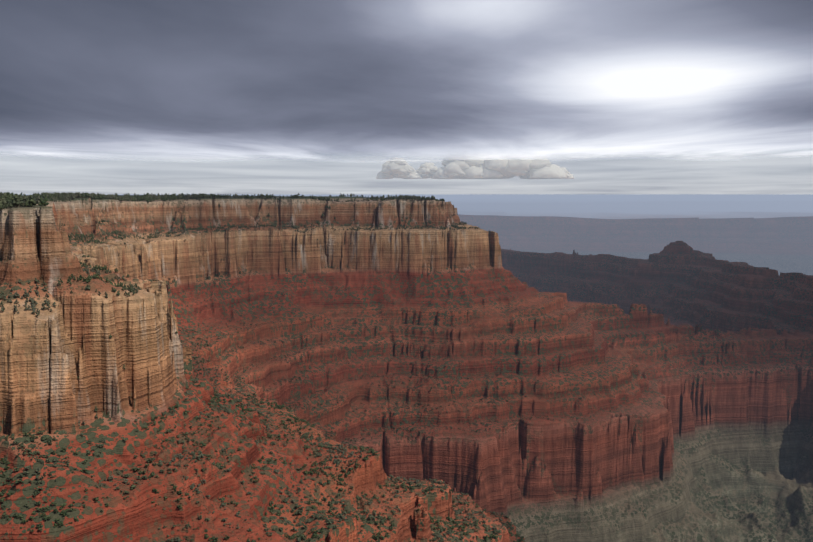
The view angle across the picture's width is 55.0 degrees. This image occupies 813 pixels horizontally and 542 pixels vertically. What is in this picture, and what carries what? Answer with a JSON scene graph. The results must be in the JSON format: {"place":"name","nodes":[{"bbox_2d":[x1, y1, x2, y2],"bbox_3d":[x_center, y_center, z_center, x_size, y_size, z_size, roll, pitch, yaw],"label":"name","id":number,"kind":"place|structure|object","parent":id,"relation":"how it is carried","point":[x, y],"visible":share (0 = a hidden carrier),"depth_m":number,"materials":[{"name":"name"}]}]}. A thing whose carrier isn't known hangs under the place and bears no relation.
{"place":"outdoors","nodes":[
{"label":"outdoors","id":0,"kind":"place"},
{"bbox_2d":[0,194,812,541],"bbox_3d":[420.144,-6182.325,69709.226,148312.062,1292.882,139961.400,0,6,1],"label":"canyon ground","id":1,"kind":"structure","parent":0,"point":[682,324],"depth_m":2154.85,"materials":[{"name":"red stone"}]},
{"bbox_2d":[0,192,715,541],"bbox_3d":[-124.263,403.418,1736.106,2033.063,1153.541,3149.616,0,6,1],"label":"shrubs","id":2,"kind":"object","parent":1,"relation":"on","point":[12,198],"visible":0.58,"depth_m":964.91,"materials":[{"name":"green plant"}]},
{"bbox_2d":[0,0,812,163],"bbox_3d":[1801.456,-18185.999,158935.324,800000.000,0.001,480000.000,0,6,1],"label":"cloud","id":3,"kind":"structure","parent":0,"point":[406,79],"depth_m":17545.79,"materials":[{"name":"grey"}]},
{"bbox_2d":[0,151,812,193],"bbox_3d":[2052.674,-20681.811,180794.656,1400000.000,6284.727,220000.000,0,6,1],"label":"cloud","id":4,"kind":"structure","parent":0,"point":[31,174],"depth_m":180926.98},
{"bbox_2d":[376,158,573,178],"bbox_3d":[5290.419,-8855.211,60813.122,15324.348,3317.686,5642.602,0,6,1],"label":"cloud","id":5,"kind":"structure","parent":0,"point":[544,168],"depth_m":59524.01,"materials":[{"name":"white"}]}
]}

